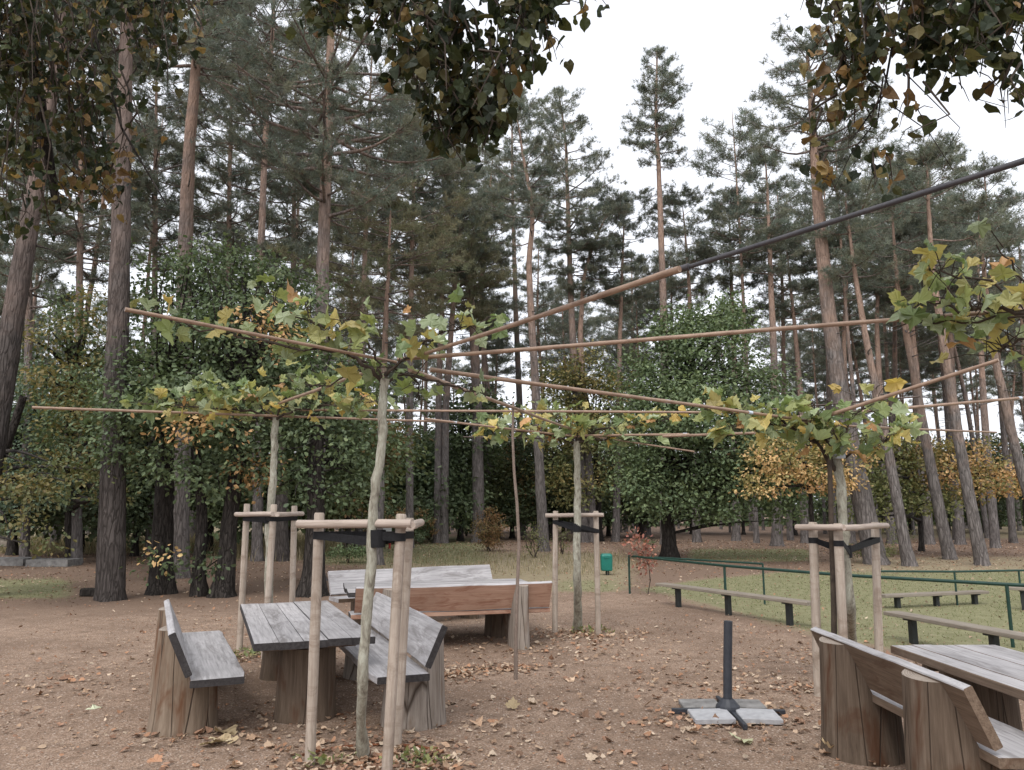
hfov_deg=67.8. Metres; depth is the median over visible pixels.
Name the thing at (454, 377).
pine tree
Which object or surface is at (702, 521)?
understorey tree
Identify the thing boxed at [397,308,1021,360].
bamboo pole
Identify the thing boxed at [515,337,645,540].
oak tree
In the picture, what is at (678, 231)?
pine tree
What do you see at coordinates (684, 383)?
tree
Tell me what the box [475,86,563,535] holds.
pine tree
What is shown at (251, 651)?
weeds
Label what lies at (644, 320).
pine tree
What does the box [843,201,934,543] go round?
pine tree
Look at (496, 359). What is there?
pine tree
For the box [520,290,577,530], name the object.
pine tree
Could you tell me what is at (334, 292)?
pine tree
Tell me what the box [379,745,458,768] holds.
weeds
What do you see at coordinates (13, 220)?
pine tree
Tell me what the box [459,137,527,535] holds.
pine tree
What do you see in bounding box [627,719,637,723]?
fallen leaf
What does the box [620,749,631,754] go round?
fallen leaf
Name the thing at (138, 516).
understorey tree
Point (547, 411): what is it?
bamboo pole
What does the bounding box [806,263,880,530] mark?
pine tree
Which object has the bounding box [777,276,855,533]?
pine tree
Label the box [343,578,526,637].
plank table
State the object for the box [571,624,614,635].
weeds
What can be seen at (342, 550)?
shrub
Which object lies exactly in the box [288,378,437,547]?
understorey tree
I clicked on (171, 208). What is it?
pine tree
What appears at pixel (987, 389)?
pine tree
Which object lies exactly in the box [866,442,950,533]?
understorey tree
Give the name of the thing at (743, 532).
understorey tree
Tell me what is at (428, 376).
bamboo pole
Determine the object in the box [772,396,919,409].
bamboo pole
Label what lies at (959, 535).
pine tree
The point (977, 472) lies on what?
maple tree
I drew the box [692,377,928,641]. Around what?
plane tree
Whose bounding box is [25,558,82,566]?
stone slab
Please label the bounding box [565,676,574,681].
fallen leaf
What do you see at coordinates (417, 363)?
pine tree
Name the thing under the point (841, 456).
fastening plate
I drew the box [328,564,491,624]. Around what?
wooden bench
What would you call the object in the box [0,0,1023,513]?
sky
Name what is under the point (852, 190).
pine tree
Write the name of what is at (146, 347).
pine tree
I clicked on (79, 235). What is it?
pine tree
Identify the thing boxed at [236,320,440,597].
oak tree
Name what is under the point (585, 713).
fallen leaf
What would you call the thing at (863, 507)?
pine tree
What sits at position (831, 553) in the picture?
upright stick
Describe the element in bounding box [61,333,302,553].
understorey tree
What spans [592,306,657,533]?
pine tree
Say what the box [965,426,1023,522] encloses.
understorey tree
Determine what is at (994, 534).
pine tree
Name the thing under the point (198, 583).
oak tree
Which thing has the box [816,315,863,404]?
pine tree
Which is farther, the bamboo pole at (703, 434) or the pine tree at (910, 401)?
the pine tree at (910, 401)
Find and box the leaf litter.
[0,539,1023,769]
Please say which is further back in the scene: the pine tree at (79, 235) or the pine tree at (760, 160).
the pine tree at (760, 160)
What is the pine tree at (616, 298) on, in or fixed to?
on the ground at (78, 627)
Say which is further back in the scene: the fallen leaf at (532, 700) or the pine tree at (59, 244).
the pine tree at (59, 244)
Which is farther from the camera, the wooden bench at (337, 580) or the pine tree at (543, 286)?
the pine tree at (543, 286)
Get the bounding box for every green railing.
[628,555,1023,647]
[649,556,765,604]
[881,569,1023,604]
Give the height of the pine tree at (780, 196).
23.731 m
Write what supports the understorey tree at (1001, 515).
on the ground at (78, 627)
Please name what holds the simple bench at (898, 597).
on the ground at (78, 627)
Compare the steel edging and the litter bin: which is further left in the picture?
the steel edging
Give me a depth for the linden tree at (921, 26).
3.40 m
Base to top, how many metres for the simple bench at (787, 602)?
0.500 m
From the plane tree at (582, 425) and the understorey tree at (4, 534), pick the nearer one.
the plane tree at (582, 425)
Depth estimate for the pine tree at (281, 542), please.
28.34 m
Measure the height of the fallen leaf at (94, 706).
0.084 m
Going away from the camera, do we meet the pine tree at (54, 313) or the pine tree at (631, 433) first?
the pine tree at (54, 313)
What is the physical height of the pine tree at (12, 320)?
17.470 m
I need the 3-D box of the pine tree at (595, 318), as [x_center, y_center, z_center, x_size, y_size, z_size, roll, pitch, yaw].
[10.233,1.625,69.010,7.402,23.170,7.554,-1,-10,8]
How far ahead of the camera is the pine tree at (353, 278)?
49.29 m
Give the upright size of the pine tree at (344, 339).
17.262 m
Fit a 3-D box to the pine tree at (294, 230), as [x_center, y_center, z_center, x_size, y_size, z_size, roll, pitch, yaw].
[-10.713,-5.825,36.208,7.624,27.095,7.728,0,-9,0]
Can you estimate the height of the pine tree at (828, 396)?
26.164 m
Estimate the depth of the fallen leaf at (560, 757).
5.42 m
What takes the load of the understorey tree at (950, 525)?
on the ground at (78, 627)
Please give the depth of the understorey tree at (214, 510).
29.49 m
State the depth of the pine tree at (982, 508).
52.17 m
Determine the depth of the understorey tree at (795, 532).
56.78 m
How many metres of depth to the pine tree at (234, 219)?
56.05 m
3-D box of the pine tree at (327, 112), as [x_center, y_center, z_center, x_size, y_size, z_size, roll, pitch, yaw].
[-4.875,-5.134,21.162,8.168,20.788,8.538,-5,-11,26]
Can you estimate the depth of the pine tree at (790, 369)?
84.18 m
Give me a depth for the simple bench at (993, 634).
9.55 m
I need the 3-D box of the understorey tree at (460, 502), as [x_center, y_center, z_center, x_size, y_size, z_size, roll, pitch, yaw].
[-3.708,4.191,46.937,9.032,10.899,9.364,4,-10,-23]
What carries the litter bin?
on the ground at (78, 627)
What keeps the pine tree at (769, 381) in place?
on the ground at (78, 627)
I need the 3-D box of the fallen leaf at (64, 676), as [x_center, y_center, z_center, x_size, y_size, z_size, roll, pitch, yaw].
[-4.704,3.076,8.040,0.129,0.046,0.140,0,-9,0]
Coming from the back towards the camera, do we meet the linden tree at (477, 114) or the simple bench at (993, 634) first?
the simple bench at (993, 634)
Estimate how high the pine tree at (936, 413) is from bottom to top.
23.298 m
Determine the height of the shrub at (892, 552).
0.915 m
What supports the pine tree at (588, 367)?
on the ground at (78, 627)
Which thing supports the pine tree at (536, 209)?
on the ground at (78, 627)
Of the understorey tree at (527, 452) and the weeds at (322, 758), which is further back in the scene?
the understorey tree at (527, 452)
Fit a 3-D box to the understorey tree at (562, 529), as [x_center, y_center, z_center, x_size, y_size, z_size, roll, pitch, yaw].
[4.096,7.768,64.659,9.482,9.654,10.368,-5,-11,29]
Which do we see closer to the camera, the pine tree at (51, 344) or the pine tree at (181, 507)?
the pine tree at (181, 507)
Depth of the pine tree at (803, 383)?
70.23 m
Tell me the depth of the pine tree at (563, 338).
64.89 m
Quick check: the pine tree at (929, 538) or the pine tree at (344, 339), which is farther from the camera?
the pine tree at (344, 339)
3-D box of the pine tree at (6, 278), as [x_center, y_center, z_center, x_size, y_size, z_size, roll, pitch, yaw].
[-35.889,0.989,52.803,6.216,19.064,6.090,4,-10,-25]
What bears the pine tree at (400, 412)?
on the ground at (78, 627)
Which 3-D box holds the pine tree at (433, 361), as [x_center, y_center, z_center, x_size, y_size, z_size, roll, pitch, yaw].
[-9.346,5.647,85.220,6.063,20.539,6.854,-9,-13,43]
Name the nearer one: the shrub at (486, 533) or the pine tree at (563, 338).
the shrub at (486, 533)
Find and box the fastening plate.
[834,445,845,458]
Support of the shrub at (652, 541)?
on the ground at (78, 627)
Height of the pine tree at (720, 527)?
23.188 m
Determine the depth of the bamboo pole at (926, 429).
8.94 m
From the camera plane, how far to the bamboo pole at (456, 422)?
10.71 m
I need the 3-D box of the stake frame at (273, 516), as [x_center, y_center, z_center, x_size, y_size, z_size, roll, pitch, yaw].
[-3.247,2.515,9.790,0.792,1.954,1.285,0,-9,0]
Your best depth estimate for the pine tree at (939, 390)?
82.75 m
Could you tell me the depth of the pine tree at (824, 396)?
80.30 m
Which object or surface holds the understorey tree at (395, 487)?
on the ground at (78, 627)
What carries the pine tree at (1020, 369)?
on the ground at (78, 627)
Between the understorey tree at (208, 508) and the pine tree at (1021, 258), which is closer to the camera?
the pine tree at (1021, 258)
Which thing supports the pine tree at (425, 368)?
on the ground at (78, 627)
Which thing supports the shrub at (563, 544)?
on the ground at (78, 627)
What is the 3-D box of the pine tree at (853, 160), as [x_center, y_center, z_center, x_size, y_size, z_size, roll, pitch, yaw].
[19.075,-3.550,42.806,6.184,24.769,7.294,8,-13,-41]
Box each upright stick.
[511,401,520,679]
[827,441,836,633]
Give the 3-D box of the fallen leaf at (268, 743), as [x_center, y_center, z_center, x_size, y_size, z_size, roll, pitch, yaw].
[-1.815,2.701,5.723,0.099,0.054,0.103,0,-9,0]
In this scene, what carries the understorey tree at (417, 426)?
on the ground at (78, 627)
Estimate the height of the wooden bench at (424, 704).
0.847 m
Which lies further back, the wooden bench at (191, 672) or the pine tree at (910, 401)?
the pine tree at (910, 401)
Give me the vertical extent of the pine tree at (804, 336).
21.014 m
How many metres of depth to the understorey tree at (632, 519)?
51.31 m
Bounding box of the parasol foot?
[671,620,785,729]
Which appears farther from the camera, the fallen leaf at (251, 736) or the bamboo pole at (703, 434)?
the bamboo pole at (703, 434)
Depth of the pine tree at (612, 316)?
60.33 m
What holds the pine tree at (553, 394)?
on the ground at (78, 627)
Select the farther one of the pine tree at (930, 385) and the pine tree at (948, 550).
the pine tree at (930, 385)
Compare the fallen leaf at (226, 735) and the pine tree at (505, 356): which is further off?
the pine tree at (505, 356)
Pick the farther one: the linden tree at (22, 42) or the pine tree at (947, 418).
the pine tree at (947, 418)
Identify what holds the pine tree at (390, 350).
on the ground at (78, 627)
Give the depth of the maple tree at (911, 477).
30.49 m
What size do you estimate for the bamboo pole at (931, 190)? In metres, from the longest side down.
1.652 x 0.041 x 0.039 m
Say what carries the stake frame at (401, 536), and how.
on the ground at (78, 627)
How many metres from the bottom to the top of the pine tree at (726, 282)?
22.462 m
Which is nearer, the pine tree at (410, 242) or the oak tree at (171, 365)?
the oak tree at (171, 365)
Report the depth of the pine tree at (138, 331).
52.99 m
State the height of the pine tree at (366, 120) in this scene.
26.555 m
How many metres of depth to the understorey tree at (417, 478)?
48.75 m
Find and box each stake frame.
[234,504,304,658]
[295,513,424,769]
[545,511,603,635]
[795,522,889,696]
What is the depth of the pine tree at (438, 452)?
44.36 m
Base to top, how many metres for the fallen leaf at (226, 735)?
0.151 m
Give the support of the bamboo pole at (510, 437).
attached to the plane tree at (582, 425)
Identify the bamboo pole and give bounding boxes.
[32,406,445,422]
[124,307,396,362]
[277,372,362,404]
[300,409,744,413]
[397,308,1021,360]
[408,368,570,429]
[424,266,681,354]
[425,418,579,437]
[429,367,806,421]
[463,436,577,439]
[579,433,688,436]
[595,437,694,451]
[647,157,1023,282]
[662,432,755,437]
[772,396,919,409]
[780,396,1023,418]
[800,358,998,425]
[801,424,996,432]
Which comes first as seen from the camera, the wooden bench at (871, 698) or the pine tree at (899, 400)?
the wooden bench at (871, 698)
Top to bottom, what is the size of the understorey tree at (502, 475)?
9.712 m
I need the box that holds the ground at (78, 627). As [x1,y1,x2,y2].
[0,515,1023,769]
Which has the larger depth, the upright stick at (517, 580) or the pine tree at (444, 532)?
the pine tree at (444, 532)
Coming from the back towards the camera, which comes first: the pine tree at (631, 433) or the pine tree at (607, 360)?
the pine tree at (631, 433)
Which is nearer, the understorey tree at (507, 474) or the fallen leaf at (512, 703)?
the fallen leaf at (512, 703)
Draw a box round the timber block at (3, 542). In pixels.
[0,538,6,546]
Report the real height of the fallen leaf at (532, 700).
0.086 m
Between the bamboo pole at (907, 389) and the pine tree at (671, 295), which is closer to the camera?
the bamboo pole at (907, 389)
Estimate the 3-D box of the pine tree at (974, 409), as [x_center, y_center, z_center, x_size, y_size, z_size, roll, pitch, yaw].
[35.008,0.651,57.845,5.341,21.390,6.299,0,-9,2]
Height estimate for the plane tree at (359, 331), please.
3.454 m
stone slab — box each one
[0,557,41,565]
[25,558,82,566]
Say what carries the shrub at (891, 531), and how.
on the ground at (78, 627)
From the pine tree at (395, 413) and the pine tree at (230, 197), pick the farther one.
the pine tree at (395, 413)
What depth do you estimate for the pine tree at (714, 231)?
45.94 m
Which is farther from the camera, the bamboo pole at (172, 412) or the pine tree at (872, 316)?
the pine tree at (872, 316)
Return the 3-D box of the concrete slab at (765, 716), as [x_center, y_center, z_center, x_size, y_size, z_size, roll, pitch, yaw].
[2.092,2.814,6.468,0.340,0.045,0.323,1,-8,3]
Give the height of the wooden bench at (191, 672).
0.839 m
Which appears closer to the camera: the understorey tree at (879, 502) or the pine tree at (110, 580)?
the pine tree at (110, 580)
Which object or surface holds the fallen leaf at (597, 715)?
on the ground at (78, 627)
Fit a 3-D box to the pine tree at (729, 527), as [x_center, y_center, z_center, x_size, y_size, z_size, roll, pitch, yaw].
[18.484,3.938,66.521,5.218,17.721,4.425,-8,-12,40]
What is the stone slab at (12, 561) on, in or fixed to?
on the ground at (78, 627)
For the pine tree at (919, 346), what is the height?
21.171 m
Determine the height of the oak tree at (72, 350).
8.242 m
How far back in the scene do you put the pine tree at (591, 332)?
70.17 m
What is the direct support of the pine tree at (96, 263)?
on the ground at (78, 627)
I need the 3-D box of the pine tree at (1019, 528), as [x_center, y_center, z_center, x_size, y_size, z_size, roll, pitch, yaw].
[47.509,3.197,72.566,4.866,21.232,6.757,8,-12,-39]
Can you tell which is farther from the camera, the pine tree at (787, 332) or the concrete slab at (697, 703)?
the pine tree at (787, 332)
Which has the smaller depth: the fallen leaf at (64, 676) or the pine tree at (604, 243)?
the fallen leaf at (64, 676)
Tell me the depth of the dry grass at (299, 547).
30.46 m
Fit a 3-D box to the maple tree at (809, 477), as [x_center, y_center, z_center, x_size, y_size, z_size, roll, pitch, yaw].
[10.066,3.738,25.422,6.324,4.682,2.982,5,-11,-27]
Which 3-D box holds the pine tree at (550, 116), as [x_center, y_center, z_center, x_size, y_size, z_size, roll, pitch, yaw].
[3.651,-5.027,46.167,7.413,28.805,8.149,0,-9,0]
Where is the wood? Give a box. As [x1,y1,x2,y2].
[2,433,1023,526]
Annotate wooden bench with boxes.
[146,599,244,736]
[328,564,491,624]
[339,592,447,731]
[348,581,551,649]
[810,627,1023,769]
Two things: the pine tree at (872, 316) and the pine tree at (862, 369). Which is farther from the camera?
the pine tree at (862, 369)
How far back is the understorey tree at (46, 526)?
39.17 m
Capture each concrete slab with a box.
[678,699,717,707]
[687,708,735,724]
[734,699,766,708]
[736,708,783,724]
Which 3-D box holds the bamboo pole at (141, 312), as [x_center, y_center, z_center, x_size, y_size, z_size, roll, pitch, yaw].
[-1.563,-0.307,5.043,1.839,0.029,0.037,11,-14,-37]
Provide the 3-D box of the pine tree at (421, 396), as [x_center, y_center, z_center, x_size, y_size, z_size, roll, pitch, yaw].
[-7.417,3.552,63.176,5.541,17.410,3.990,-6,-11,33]
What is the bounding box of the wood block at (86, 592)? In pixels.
[79,588,94,596]
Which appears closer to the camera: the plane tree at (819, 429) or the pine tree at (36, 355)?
the plane tree at (819, 429)
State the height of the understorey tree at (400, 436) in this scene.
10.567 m
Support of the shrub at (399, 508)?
on the ground at (78, 627)
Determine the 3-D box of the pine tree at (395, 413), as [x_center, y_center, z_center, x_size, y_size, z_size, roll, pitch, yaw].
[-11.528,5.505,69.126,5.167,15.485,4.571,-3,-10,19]
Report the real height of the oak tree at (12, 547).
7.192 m
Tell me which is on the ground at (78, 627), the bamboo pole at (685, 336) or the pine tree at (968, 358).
the pine tree at (968, 358)
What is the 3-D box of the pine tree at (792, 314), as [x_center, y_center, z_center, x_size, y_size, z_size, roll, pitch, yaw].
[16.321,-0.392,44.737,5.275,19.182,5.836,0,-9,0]
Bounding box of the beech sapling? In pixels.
[620,526,664,594]
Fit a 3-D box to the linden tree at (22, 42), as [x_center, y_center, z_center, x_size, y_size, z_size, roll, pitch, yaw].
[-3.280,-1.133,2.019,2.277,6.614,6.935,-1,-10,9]
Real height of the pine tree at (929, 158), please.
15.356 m
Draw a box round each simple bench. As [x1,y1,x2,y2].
[655,583,810,625]
[882,590,988,607]
[883,611,1023,645]
[1009,586,1023,609]
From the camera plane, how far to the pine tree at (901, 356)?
53.03 m
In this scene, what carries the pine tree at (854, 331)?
on the ground at (78, 627)
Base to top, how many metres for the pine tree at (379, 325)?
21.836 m
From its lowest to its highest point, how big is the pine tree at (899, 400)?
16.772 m
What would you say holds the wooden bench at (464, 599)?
on the ground at (78, 627)
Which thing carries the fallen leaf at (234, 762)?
on the ground at (78, 627)
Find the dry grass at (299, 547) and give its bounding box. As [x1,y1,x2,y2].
[0,531,639,574]
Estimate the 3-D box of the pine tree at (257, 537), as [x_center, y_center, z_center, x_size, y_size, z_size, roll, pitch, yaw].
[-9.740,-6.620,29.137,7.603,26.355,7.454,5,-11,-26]
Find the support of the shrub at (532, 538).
on the ground at (78, 627)
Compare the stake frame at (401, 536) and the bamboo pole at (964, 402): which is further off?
the bamboo pole at (964, 402)
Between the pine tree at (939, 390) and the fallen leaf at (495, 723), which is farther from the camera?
the pine tree at (939, 390)
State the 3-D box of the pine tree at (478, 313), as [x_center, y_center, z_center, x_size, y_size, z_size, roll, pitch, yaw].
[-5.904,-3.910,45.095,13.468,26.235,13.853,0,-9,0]
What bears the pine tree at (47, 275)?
on the ground at (78, 627)
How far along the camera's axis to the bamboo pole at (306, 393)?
8.04 m
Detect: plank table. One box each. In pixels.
[240,600,374,724]
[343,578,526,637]
[890,645,1023,769]
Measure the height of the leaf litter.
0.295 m
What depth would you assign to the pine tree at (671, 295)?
55.56 m
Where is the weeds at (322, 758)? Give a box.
[293,750,345,767]
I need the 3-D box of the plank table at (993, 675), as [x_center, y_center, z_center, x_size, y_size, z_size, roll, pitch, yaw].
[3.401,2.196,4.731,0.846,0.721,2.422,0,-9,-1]
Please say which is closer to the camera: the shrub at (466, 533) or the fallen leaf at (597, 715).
the fallen leaf at (597, 715)
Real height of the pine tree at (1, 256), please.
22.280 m
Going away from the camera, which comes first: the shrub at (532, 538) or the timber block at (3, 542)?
the shrub at (532, 538)
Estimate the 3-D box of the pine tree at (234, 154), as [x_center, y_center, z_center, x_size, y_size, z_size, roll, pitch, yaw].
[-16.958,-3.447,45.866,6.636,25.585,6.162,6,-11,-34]
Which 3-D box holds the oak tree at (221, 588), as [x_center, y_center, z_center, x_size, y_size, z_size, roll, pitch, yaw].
[-6.034,0.301,17.155,5.245,8.748,5.259,0,-9,0]
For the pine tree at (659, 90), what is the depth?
44.60 m
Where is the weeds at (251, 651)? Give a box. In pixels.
[233,647,260,657]
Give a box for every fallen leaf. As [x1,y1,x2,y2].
[59,674,72,679]
[86,704,100,709]
[147,754,162,762]
[199,724,238,745]
[230,759,242,764]
[246,733,260,739]
[264,740,277,747]
[469,716,482,725]
[490,718,502,726]
[504,697,519,708]
[528,697,537,703]
[556,753,565,762]
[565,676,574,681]
[578,709,589,717]
[585,753,597,760]
[595,711,602,718]
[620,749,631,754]
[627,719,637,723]
[729,732,752,743]
[822,737,833,747]
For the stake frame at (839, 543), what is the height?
1.752 m
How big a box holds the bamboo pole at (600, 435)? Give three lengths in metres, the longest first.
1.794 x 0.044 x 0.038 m
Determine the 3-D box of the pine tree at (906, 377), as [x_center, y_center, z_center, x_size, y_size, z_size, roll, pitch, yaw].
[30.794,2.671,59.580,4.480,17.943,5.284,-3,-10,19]
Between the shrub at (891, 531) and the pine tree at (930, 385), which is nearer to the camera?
the shrub at (891, 531)
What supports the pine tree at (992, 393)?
on the ground at (78, 627)
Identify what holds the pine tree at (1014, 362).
on the ground at (78, 627)
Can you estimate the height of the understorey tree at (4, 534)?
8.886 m
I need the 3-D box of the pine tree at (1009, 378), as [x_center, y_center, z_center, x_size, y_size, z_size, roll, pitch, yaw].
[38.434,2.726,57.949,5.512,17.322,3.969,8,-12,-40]
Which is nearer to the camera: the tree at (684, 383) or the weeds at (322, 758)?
the weeds at (322, 758)
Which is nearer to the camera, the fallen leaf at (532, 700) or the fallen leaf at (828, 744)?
the fallen leaf at (828, 744)
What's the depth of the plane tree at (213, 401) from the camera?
9.51 m
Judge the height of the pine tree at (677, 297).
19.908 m
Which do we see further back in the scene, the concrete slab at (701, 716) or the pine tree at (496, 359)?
the pine tree at (496, 359)
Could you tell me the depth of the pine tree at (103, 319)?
59.21 m
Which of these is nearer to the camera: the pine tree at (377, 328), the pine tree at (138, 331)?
the pine tree at (138, 331)
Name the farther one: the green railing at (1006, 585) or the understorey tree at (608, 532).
the understorey tree at (608, 532)
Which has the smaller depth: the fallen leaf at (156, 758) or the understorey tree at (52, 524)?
the fallen leaf at (156, 758)
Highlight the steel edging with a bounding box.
[302,743,443,755]
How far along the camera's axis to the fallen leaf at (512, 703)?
6.84 m
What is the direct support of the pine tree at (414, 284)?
on the ground at (78, 627)
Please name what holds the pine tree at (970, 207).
on the ground at (78, 627)
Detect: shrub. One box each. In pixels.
[325,542,366,562]
[363,498,438,541]
[416,513,453,539]
[451,508,471,535]
[468,505,511,550]
[522,522,551,557]
[549,528,572,553]
[640,537,658,548]
[849,541,898,557]
[884,526,917,543]
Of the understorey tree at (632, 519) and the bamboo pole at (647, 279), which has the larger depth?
the understorey tree at (632, 519)
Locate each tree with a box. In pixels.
[0,0,166,484]
[0,0,222,248]
[0,2,184,562]
[0,4,133,556]
[0,79,65,287]
[0,126,102,535]
[0,255,10,309]
[0,259,41,362]
[0,268,42,533]
[0,337,159,551]
[0,354,128,555]
[0,395,116,558]
[1,420,51,536]
[4,319,54,528]
[5,372,130,540]
[9,276,149,557]
[20,277,93,534]
[26,375,221,556]
[32,304,74,526]
[44,104,166,548]
[55,300,106,534]
[57,0,277,578]
[59,234,263,595]
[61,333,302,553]
[73,0,280,601]
[77,16,235,556]
[87,289,160,378]
[94,113,223,535]
[119,359,398,602]
[129,273,509,757]
[129,331,160,522]
[130,366,270,597]
[139,221,353,597]
[148,1,318,513]
[154,294,397,543]
[188,0,358,561]
[189,132,290,538]
[190,0,499,580]
[192,202,273,532]
[204,479,251,532]
[212,0,369,544]
[235,234,316,561]
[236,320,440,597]
[251,141,341,531]
[264,170,480,564]
[282,25,450,548]
[284,0,609,172]
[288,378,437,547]
[300,210,391,530]
[301,231,361,529]
[311,102,525,542]
[329,241,405,391]
[330,324,357,530]
[333,66,490,547]
[339,421,426,528]
[342,289,401,408]
[354,282,418,417]
[367,426,471,504]
[368,371,405,423]
[378,326,430,423]
[385,367,528,540]
[386,381,420,430]
[387,415,433,510]
[387,422,465,531]
[389,245,462,537]
[389,330,445,511]
[390,148,505,542]
[405,348,454,418]
[411,138,520,542]
[427,358,469,529]
[438,233,522,537]
[454,289,526,522]
[456,309,522,395]
[456,403,559,537]
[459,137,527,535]
[464,397,689,631]
[472,94,586,551]
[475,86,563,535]
[479,300,528,434]
[487,429,611,539]
[494,236,578,526]
[494,436,534,528]
[514,85,628,542]
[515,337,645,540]
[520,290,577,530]
[531,439,592,532]
[534,277,587,533]
[539,365,571,528]
[540,187,629,542]
[543,282,601,530]
[551,303,608,420]
[551,304,609,385]
[553,414,646,535]
[558,182,674,541]
[584,283,651,531]
[584,327,635,532]
[588,276,676,537]
[590,249,659,534]
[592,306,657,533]
[593,443,689,537]
[594,287,827,557]
[607,353,654,528]
[620,43,692,544]
[624,258,702,530]
[638,179,736,542]
[641,240,708,404]
[655,439,729,533]
[669,105,795,542]
[677,438,783,534]
[686,185,769,540]
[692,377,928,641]
[694,312,747,528]
[695,338,755,532]
[709,307,778,531]
[716,143,813,545]
[728,178,818,540]
[728,431,893,562]
[735,214,821,542]
[739,10,899,564]
[739,402,827,535]
[751,366,794,397]
[751,367,780,529]
[753,297,813,530]
[765,323,825,521]
[766,124,915,430]
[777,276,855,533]
[778,335,812,389]
[788,186,870,522]
[788,330,828,531]
[795,0,1023,202]
[798,309,862,391]
[801,298,869,434]
[803,160,919,566]
[805,355,834,516]
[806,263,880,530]
[808,227,894,543]
[808,422,884,523]
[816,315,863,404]
[819,424,979,551]
[830,193,901,532]
[832,180,961,559]
[839,287,891,530]
[843,153,969,467]
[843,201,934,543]
[845,163,943,537]
[852,334,908,422]
[853,213,970,544]
[856,128,1023,565]
[856,390,879,522]
[858,305,927,532]
[863,299,927,414]
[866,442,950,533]
[870,245,944,495]
[872,316,934,534]
[872,445,907,529]
[883,373,912,438]
[887,217,1023,370]
[887,285,959,403]
[890,324,947,534]
[896,144,977,539]
[897,324,948,523]
[898,431,1022,505]
[904,434,986,529]
[905,195,1006,544]
[907,365,942,441]
[909,189,988,537]
[919,294,973,428]
[920,180,1023,498]
[920,329,989,535]
[927,334,974,528]
[931,293,988,509]
[935,210,1019,547]
[939,466,1022,526]
[941,348,992,525]
[944,150,1023,542]
[953,311,1007,532]
[964,215,1023,435]
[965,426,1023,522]
[969,288,1021,523]
[972,319,1022,530]
[975,478,1022,528]
[978,330,1022,421]
[986,327,1023,423]
[1002,323,1022,401]
[1011,400,1023,431]
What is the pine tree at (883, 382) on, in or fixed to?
on the ground at (78, 627)
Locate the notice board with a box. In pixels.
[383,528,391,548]
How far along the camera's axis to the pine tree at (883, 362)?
63.18 m
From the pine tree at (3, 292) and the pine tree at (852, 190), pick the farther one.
the pine tree at (3, 292)
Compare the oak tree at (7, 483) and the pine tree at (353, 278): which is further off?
the pine tree at (353, 278)
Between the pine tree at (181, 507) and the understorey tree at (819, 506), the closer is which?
the pine tree at (181, 507)
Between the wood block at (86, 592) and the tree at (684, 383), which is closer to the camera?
the wood block at (86, 592)
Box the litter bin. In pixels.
[600,553,612,574]
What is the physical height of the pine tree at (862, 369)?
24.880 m
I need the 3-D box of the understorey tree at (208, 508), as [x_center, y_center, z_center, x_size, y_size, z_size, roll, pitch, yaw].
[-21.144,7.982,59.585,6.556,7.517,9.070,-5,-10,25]
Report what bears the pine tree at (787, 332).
on the ground at (78, 627)
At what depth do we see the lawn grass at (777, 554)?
18.49 m
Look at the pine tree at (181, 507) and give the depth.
22.17 m
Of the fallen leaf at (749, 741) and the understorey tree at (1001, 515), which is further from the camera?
the understorey tree at (1001, 515)
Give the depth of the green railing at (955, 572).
14.61 m
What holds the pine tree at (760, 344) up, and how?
on the ground at (78, 627)
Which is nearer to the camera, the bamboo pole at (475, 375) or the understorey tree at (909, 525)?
the bamboo pole at (475, 375)
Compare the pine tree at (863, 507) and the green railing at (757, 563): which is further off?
the pine tree at (863, 507)
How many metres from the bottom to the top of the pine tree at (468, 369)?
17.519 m
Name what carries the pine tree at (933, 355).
on the ground at (78, 627)
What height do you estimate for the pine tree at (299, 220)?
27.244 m
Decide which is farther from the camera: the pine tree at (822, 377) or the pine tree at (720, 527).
the pine tree at (720, 527)
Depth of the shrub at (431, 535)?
46.62 m
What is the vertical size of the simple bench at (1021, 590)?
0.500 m
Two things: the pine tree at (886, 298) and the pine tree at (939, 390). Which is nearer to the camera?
the pine tree at (886, 298)
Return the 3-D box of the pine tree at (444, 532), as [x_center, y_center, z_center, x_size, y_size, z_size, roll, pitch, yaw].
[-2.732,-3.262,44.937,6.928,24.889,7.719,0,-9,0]
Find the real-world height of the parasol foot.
0.790 m
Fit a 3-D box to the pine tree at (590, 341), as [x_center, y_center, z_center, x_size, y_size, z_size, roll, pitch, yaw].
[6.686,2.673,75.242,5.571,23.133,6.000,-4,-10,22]
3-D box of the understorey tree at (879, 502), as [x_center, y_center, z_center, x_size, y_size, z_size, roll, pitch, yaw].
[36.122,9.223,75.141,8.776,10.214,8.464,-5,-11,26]
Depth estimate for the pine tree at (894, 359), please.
46.66 m
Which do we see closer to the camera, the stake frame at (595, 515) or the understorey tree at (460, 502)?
the stake frame at (595, 515)
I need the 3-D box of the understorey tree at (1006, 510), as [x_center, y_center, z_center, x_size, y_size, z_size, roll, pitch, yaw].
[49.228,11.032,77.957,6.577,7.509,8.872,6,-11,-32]
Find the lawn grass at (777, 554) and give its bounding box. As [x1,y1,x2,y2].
[0,541,1023,649]
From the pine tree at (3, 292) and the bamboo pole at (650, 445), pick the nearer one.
the bamboo pole at (650, 445)
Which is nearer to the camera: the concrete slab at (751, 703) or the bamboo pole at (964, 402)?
the concrete slab at (751, 703)
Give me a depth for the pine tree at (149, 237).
44.09 m
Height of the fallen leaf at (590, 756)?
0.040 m
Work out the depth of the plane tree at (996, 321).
4.40 m
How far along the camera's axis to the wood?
95.03 m
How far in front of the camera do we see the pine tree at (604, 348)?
66.81 m
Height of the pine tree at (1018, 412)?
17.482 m
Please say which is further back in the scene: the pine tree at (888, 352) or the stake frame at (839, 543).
the pine tree at (888, 352)
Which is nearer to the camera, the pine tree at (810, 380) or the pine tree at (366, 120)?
the pine tree at (366, 120)

